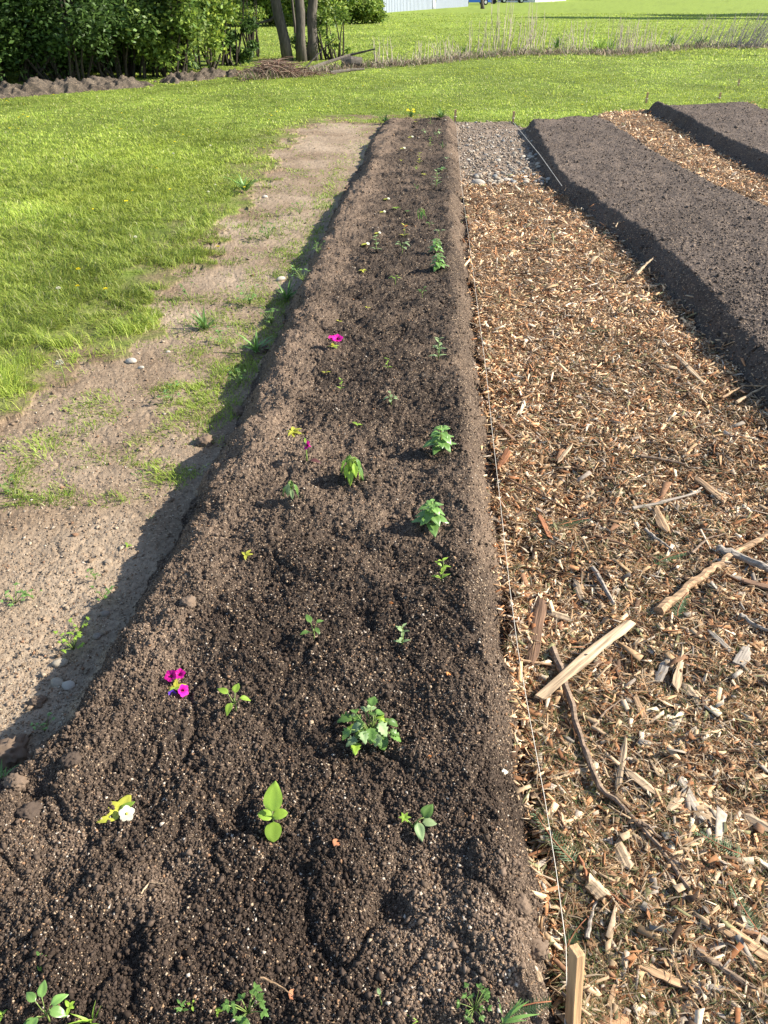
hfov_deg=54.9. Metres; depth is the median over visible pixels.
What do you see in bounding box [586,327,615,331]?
fir sprig
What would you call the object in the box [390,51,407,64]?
dry stalk clump
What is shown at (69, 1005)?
weed
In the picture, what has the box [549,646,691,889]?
branch
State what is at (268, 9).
hedge bush
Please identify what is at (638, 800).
bark fibres
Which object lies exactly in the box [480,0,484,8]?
tree
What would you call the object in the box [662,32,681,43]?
weed
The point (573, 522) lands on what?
fir sprig
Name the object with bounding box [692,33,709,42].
weed
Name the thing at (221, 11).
shrub
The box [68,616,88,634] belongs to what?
weed
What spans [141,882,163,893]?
twig
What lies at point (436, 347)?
seedling
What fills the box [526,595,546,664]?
bark slab
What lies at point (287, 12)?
hedge bush
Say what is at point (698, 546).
stick
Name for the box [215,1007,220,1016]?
weed
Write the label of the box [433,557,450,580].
seedling
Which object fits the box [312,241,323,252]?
weed
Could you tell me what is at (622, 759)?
wood splinter
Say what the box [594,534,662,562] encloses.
stick
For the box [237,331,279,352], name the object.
weed
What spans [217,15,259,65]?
bush
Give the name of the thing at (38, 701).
soil clod
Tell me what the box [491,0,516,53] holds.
dry stalk clump
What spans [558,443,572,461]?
wood splinter
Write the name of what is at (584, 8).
lawn
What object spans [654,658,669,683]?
wood splinter
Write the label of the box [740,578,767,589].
bark slab
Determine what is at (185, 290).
weed
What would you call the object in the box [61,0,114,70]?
shrub
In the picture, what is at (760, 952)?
wood splinter
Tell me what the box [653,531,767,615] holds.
branch
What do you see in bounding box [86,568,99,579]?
weed
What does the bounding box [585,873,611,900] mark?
wood splinter
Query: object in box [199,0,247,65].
shrub
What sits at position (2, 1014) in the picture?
weed
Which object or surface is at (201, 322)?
weed
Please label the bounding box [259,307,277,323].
weed
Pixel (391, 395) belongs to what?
seedling
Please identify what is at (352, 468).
wilted plant
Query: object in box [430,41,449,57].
dry stalk clump
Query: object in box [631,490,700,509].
stick
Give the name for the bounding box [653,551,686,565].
fir sprig
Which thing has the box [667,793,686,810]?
wood splinter
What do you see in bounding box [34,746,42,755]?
soil clod
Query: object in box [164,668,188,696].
petunia plant
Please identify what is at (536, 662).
stick
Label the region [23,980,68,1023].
weed
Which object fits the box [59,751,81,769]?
soil clod
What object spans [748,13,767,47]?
dry stalk clump
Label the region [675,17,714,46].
dry stalk clump
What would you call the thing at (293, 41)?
bush
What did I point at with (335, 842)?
dead leaf
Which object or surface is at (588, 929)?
stick
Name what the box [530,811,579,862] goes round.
fir sprig
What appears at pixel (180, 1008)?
weed
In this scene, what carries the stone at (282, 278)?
on the dirt path at (316, 162)
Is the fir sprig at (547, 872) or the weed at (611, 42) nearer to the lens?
the fir sprig at (547, 872)
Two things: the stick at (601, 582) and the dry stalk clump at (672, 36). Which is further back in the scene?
the dry stalk clump at (672, 36)
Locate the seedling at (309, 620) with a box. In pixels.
[300,614,323,638]
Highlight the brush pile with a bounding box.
[227,56,336,77]
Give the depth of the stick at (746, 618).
2.21 m
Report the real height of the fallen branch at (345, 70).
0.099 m
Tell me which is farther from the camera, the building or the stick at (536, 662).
the building
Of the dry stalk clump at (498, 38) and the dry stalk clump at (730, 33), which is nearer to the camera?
the dry stalk clump at (498, 38)
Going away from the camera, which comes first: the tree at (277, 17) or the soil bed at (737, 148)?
the soil bed at (737, 148)
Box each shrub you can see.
[0,0,89,81]
[0,0,140,80]
[3,58,19,69]
[39,0,190,77]
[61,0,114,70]
[111,0,214,71]
[114,0,220,77]
[168,0,240,69]
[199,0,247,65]
[237,0,268,57]
[317,1,352,59]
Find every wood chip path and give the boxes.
[464,174,767,758]
[597,110,767,205]
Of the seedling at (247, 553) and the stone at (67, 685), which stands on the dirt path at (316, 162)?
the stone at (67, 685)
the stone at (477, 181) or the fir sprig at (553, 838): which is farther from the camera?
the stone at (477, 181)
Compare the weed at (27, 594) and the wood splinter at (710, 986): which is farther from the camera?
the weed at (27, 594)
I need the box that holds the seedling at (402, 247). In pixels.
[395,241,409,252]
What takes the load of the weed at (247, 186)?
on the lawn at (584, 8)
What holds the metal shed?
on the lawn at (584, 8)
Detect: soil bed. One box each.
[0,115,563,1023]
[523,115,767,411]
[647,101,767,176]
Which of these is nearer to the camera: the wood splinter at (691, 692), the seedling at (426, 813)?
the seedling at (426, 813)
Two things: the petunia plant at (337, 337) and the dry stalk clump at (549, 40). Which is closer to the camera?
the petunia plant at (337, 337)
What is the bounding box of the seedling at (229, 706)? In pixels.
[218,683,250,715]
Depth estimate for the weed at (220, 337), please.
4.08 m
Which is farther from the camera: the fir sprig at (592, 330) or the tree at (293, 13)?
the tree at (293, 13)
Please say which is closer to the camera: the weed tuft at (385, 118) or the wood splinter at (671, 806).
the wood splinter at (671, 806)
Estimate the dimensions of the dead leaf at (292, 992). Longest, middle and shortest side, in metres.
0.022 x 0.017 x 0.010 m
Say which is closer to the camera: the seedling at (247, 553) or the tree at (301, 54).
the seedling at (247, 553)
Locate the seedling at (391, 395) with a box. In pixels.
[383,391,397,403]
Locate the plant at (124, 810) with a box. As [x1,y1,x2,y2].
[96,795,134,822]
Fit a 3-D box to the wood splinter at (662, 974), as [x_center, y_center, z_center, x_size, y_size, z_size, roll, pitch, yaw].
[0.538,0.897,1.435,0.096,0.008,0.024,19,25,15]
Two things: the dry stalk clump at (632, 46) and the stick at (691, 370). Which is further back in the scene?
the dry stalk clump at (632, 46)
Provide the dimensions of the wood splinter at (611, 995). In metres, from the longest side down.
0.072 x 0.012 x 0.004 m
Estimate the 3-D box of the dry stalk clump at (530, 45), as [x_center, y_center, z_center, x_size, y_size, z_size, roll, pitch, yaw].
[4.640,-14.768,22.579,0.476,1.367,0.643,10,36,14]
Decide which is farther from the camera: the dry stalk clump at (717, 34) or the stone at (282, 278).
the dry stalk clump at (717, 34)
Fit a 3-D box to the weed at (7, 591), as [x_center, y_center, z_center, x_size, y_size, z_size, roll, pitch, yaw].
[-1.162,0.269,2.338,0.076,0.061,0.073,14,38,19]
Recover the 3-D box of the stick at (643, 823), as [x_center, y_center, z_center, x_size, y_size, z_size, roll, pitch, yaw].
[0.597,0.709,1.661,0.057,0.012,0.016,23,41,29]
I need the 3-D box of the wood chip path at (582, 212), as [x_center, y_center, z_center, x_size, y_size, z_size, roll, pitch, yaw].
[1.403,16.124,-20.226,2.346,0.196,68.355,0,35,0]
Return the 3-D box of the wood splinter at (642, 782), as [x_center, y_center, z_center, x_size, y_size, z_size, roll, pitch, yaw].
[0.613,0.644,1.777,0.025,0.008,0.105,-20,32,-27]
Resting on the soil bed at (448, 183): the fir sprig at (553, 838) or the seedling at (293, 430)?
the seedling at (293, 430)
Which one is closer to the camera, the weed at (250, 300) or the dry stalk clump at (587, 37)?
the weed at (250, 300)
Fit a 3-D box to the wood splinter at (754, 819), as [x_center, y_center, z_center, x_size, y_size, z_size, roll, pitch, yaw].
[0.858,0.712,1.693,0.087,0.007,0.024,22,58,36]
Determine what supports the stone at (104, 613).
on the dirt path at (316, 162)
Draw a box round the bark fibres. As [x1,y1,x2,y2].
[462,118,767,1023]
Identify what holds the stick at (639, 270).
on the wood chips at (604, 323)
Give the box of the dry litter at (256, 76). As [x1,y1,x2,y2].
[233,40,767,81]
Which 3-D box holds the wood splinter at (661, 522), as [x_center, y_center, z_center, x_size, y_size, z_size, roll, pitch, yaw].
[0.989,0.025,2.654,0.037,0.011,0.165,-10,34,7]
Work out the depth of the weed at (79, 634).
2.18 m
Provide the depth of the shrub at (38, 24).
15.02 m
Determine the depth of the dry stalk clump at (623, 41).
22.42 m
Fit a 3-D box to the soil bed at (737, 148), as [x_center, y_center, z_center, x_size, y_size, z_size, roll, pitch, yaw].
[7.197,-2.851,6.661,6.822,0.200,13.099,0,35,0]
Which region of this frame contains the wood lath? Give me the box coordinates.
[694,477,726,502]
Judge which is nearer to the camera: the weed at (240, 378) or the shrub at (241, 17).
the weed at (240, 378)
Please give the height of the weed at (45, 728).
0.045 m
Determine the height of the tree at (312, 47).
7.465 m
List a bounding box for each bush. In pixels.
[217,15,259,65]
[231,0,257,26]
[244,0,274,24]
[259,0,306,25]
[285,0,343,25]
[290,33,318,56]
[317,0,370,24]
[342,0,391,23]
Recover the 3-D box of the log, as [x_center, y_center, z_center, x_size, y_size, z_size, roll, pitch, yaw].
[-0.794,-11.092,18.270,0.533,0.305,0.298,0,35,0]
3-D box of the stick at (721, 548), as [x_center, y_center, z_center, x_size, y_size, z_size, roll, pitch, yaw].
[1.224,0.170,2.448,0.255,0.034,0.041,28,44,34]
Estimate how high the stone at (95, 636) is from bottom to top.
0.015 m
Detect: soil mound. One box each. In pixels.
[0,75,153,98]
[153,67,238,83]
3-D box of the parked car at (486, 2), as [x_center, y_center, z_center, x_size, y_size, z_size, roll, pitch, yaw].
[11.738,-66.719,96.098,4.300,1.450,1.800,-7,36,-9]
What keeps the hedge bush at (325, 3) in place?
on the lawn at (584, 8)
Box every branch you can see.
[305,38,335,66]
[309,48,374,69]
[330,68,363,72]
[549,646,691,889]
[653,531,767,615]
[695,947,767,998]
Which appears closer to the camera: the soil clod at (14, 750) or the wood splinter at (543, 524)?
the soil clod at (14, 750)
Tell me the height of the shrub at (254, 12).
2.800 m
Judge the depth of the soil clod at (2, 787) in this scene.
1.80 m
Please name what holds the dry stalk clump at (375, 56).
on the lawn at (584, 8)
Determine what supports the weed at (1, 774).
on the dirt path at (316, 162)
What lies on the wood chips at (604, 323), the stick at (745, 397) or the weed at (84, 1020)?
the stick at (745, 397)
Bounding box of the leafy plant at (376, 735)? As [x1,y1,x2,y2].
[337,696,400,754]
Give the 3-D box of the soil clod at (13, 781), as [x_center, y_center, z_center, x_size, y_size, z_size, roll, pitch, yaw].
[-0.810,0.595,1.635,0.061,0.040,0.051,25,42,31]
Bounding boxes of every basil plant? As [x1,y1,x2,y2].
[411,499,448,536]
[422,425,455,453]
[428,238,443,252]
[429,253,447,270]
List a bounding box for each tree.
[257,0,293,60]
[291,0,295,46]
[295,0,306,61]
[307,0,318,60]
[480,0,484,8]
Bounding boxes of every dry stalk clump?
[372,36,393,65]
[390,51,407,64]
[412,41,433,63]
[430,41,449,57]
[446,39,458,55]
[454,41,469,56]
[469,22,488,53]
[486,1,500,51]
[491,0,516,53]
[507,15,535,51]
[526,2,544,50]
[537,23,563,49]
[558,22,574,50]
[561,21,586,51]
[579,21,597,51]
[607,17,630,52]
[619,21,651,51]
[631,18,657,52]
[648,29,662,49]
[657,21,685,46]
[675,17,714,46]
[693,15,715,43]
[709,18,728,45]
[720,17,740,45]
[724,9,763,46]
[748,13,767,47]
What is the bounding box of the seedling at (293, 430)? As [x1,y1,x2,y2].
[288,426,301,436]
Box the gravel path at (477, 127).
[456,121,540,185]
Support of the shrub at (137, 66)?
on the lawn at (584, 8)
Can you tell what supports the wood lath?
on the wood chip path at (582, 212)
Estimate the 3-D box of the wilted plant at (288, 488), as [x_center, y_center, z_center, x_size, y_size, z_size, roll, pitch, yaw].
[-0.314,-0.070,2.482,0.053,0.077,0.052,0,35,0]
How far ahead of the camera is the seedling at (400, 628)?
1.93 m
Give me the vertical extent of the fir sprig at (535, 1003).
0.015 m
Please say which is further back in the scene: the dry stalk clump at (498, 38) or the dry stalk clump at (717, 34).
the dry stalk clump at (717, 34)
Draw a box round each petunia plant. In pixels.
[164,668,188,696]
[304,438,320,462]
[327,334,342,347]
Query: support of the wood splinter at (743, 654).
on the wood chips at (604, 323)
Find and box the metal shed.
[382,0,467,12]
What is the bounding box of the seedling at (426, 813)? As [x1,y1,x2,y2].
[398,804,436,841]
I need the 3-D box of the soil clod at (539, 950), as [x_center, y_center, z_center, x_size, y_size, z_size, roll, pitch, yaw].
[0.288,0.838,1.424,0.062,0.050,0.051,11,37,15]
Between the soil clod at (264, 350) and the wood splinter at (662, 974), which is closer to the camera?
the wood splinter at (662, 974)
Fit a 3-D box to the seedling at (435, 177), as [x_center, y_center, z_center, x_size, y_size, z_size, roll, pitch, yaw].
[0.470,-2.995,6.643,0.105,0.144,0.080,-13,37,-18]
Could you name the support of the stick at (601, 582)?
on the wood chips at (604, 323)
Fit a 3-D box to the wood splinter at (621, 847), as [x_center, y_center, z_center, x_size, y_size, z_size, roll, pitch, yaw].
[0.523,0.752,1.631,0.034,0.010,0.081,-14,33,-2]
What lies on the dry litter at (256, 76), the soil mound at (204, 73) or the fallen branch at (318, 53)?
the fallen branch at (318, 53)
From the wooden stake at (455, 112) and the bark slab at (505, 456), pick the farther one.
the wooden stake at (455, 112)
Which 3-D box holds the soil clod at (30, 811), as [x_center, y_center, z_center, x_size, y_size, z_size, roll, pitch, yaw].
[-0.752,0.637,1.568,0.060,0.037,0.056,3,30,1]
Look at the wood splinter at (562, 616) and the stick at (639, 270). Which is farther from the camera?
the stick at (639, 270)
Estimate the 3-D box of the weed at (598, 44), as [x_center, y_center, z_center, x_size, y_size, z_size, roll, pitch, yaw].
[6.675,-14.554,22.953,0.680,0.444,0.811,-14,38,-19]
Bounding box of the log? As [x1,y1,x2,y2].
[341,56,362,67]
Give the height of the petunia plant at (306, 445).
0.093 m
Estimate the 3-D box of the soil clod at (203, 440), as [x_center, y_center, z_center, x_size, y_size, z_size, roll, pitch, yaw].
[-0.771,-0.298,3.201,0.090,0.074,0.101,-9,36,-13]
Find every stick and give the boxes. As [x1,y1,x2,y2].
[504,476,585,520]
[521,658,565,667]
[556,810,568,834]
[577,855,629,907]
[584,900,597,938]
[590,566,615,604]
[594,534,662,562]
[594,698,622,725]
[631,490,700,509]
[634,257,653,276]
[637,819,660,837]
[640,454,685,464]
[644,528,673,550]
[673,353,705,384]
[691,533,725,553]
[716,544,767,571]
[721,385,761,397]
[735,386,765,403]
[738,613,767,631]
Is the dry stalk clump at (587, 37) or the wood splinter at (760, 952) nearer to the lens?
the wood splinter at (760, 952)
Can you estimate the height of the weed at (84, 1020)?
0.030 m
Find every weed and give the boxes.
[0,474,12,491]
[0,582,25,606]
[0,760,18,777]
[0,1009,6,1020]
[20,589,41,598]
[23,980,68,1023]
[30,712,54,730]
[53,631,84,652]
[65,1000,74,1014]
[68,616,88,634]
[70,1000,100,1023]
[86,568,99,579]
[90,585,113,600]
[156,380,179,400]
[174,999,188,1011]
[179,282,192,298]
[187,306,221,329]
[209,326,228,343]
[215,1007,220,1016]
[221,982,268,1023]
[223,173,257,190]
[227,367,245,384]
[236,282,257,303]
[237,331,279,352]
[254,222,276,238]
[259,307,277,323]
[274,277,296,299]
[291,265,309,280]
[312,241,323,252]
[456,982,491,1023]
[498,998,538,1023]
[546,36,566,47]
[589,37,607,48]
[599,36,621,49]
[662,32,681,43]
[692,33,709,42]
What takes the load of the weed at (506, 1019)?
on the soil bed at (448, 183)
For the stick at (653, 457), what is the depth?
3.01 m
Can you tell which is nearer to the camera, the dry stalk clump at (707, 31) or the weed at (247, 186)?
the weed at (247, 186)
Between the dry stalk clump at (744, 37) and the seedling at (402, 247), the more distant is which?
the dry stalk clump at (744, 37)
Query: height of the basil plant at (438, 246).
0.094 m
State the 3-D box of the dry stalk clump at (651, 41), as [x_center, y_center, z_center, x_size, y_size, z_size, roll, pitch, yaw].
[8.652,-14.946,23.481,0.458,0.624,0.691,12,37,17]
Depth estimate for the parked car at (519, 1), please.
110.47 m
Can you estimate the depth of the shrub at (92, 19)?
14.87 m
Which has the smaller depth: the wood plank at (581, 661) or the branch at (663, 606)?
the wood plank at (581, 661)
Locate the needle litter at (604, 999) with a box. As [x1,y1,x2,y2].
[474,232,767,1023]
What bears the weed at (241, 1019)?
on the soil bed at (448, 183)
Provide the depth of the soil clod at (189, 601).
2.06 m
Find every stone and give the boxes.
[51,677,63,686]
[52,658,67,667]
[61,681,74,689]
[92,633,100,639]
[100,611,109,616]
[104,559,111,563]
[125,358,136,363]
[277,276,285,280]
[471,179,484,185]
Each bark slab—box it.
[497,446,510,469]
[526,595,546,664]
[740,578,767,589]
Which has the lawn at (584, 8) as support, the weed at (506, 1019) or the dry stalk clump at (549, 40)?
the dry stalk clump at (549, 40)
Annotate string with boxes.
[455,123,566,986]
[513,122,561,185]
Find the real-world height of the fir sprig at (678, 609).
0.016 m
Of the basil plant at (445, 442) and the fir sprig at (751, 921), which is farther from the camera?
the basil plant at (445, 442)
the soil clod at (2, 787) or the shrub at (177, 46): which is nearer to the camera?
the soil clod at (2, 787)
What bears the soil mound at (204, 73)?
on the lawn at (584, 8)
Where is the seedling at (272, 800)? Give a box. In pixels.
[258,781,287,841]
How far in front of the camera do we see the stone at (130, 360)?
3.89 m
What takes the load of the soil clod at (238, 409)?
on the soil bed at (448, 183)
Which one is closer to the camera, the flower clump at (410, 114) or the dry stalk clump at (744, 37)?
the flower clump at (410, 114)
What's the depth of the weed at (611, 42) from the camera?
23.40 m
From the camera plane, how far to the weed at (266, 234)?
5.78 m
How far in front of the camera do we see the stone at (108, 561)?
2.52 m
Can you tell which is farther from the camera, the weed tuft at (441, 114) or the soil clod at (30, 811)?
the weed tuft at (441, 114)
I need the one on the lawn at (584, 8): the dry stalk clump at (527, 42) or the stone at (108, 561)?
the dry stalk clump at (527, 42)
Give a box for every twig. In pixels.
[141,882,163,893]
[260,977,292,994]
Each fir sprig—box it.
[508,994,552,1023]
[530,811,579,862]
[542,861,554,892]
[557,516,589,529]
[563,915,588,949]
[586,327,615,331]
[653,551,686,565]
[671,592,691,616]
[694,829,742,856]
[728,884,762,930]
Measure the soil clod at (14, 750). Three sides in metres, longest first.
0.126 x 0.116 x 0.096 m
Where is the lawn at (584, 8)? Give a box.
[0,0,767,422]
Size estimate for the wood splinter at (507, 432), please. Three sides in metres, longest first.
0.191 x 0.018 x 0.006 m
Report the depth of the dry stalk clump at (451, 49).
21.28 m
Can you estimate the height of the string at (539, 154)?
0.045 m
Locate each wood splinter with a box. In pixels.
[496,422,516,441]
[536,970,542,982]
[538,514,552,538]
[542,766,599,779]
[546,610,572,620]
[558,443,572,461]
[572,578,583,599]
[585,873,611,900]
[606,980,618,1013]
[611,837,633,869]
[615,736,626,791]
[624,767,655,794]
[633,693,648,723]
[637,963,686,988]
[652,506,668,532]
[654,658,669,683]
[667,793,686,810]
[671,643,683,691]
[676,776,706,820]
[681,682,699,703]
[686,980,729,990]
[701,803,715,820]
[707,629,730,651]
[732,644,750,667]
[738,920,767,944]
[741,813,767,831]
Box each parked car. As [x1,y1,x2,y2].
[468,0,491,4]
[497,0,526,2]
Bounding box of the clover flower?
[55,359,66,387]
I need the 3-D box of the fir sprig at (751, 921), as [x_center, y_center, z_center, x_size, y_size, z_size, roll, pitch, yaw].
[0.744,0.814,1.529,0.040,0.015,0.096,-8,36,-11]
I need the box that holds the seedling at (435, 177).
[432,169,441,185]
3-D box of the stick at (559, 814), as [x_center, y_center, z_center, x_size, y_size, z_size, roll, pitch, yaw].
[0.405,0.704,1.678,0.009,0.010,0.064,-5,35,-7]
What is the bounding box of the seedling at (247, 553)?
[241,550,251,559]
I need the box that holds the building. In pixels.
[498,0,565,1]
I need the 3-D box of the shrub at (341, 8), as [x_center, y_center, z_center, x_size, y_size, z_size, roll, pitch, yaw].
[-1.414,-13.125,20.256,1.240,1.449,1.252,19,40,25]
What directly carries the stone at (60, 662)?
on the dirt path at (316, 162)
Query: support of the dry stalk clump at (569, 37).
on the lawn at (584, 8)
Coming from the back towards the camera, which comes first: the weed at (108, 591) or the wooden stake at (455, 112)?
the wooden stake at (455, 112)
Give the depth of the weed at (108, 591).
2.34 m
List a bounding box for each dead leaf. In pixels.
[288,989,294,999]
[333,839,339,845]
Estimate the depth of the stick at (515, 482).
2.80 m
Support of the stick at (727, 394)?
on the bark fibres
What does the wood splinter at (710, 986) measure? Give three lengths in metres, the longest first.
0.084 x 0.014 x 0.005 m
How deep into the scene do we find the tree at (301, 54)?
19.64 m
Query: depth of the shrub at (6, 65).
17.87 m
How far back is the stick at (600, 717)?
1.95 m
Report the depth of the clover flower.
3.58 m
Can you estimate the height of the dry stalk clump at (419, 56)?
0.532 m
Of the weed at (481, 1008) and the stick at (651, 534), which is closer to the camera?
the weed at (481, 1008)
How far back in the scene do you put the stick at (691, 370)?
3.70 m
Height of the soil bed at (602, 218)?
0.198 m
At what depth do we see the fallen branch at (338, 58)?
18.59 m
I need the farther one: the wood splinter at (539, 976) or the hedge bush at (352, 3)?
the hedge bush at (352, 3)
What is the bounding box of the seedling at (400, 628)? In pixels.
[395,623,409,644]
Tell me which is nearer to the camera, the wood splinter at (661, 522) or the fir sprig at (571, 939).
the fir sprig at (571, 939)
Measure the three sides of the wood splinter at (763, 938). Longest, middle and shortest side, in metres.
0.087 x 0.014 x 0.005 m
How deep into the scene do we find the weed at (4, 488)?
2.86 m
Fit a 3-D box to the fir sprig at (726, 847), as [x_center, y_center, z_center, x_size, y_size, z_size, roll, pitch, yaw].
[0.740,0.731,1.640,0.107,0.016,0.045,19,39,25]
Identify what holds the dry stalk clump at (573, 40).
on the lawn at (584, 8)
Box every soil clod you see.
[0,733,31,770]
[0,778,4,791]
[1,772,28,790]
[14,800,43,822]
[26,694,47,707]
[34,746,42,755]
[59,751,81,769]
[179,594,195,608]
[196,433,214,446]
[232,405,243,416]
[254,344,268,353]
[515,892,532,917]
[530,937,549,963]
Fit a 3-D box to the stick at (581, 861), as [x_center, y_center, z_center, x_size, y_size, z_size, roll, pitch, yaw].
[0.457,0.788,1.565,0.029,0.011,0.141,-22,41,-28]
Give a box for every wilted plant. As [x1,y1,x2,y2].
[283,480,298,499]
[340,454,363,485]
[417,208,426,218]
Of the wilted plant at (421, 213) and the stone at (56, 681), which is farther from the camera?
the wilted plant at (421, 213)
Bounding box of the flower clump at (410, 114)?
[404,104,421,116]
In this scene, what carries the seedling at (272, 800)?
on the soil bed at (448, 183)
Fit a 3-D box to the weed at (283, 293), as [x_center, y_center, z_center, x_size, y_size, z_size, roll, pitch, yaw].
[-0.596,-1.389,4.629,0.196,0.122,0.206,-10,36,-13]
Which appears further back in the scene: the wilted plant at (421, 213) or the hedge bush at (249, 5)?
the hedge bush at (249, 5)
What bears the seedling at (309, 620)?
on the soil bed at (448, 183)
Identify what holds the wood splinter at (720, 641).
on the wood chips at (604, 323)
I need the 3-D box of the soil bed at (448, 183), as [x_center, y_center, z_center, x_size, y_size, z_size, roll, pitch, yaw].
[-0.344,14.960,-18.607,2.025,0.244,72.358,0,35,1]
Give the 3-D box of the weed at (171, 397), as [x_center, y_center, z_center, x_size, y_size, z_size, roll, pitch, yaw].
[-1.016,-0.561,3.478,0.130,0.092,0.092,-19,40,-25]
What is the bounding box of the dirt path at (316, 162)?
[0,122,381,779]
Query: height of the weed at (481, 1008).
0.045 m
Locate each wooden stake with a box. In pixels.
[454,109,456,121]
[564,943,584,1023]
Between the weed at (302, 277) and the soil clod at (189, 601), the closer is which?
the soil clod at (189, 601)
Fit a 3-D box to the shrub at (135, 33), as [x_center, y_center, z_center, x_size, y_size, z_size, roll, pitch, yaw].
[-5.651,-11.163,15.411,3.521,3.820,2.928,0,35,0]
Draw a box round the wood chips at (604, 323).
[460,165,767,1023]
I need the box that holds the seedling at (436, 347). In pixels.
[429,337,446,358]
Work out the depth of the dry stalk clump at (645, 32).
22.73 m
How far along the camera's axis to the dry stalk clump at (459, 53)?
21.46 m
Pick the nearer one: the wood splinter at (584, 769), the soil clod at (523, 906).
the soil clod at (523, 906)
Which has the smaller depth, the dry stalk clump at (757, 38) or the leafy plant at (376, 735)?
the leafy plant at (376, 735)
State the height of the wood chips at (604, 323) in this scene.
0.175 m
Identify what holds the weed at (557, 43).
on the lawn at (584, 8)
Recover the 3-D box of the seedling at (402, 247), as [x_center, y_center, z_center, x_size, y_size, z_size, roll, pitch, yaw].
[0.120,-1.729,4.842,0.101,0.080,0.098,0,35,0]
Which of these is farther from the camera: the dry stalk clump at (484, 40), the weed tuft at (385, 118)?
the dry stalk clump at (484, 40)
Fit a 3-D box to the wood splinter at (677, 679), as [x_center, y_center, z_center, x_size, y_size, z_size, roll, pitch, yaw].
[0.830,0.433,2.077,0.027,0.010,0.192,29,44,7]
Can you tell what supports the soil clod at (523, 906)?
on the soil bed at (448, 183)
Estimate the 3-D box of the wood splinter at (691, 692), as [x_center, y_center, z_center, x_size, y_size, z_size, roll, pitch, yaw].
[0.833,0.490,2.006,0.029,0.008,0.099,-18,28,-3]
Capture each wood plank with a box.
[534,620,635,699]
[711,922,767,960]
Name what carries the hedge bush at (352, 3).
on the lawn at (584, 8)
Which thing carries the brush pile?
on the lawn at (584, 8)
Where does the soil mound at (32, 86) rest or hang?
on the lawn at (584, 8)
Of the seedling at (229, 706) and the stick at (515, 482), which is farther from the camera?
the stick at (515, 482)
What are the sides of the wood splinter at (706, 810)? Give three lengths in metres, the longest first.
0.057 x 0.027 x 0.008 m
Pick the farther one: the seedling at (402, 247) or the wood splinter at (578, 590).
the seedling at (402, 247)
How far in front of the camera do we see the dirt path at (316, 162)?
3.19 m
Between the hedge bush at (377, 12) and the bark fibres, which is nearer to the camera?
the bark fibres
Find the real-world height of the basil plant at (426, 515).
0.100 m
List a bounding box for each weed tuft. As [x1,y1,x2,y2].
[378,115,395,121]
[431,107,449,117]
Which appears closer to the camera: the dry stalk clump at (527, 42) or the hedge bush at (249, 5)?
the dry stalk clump at (527, 42)
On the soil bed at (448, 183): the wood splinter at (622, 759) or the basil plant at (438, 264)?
the basil plant at (438, 264)
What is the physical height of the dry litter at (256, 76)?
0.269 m

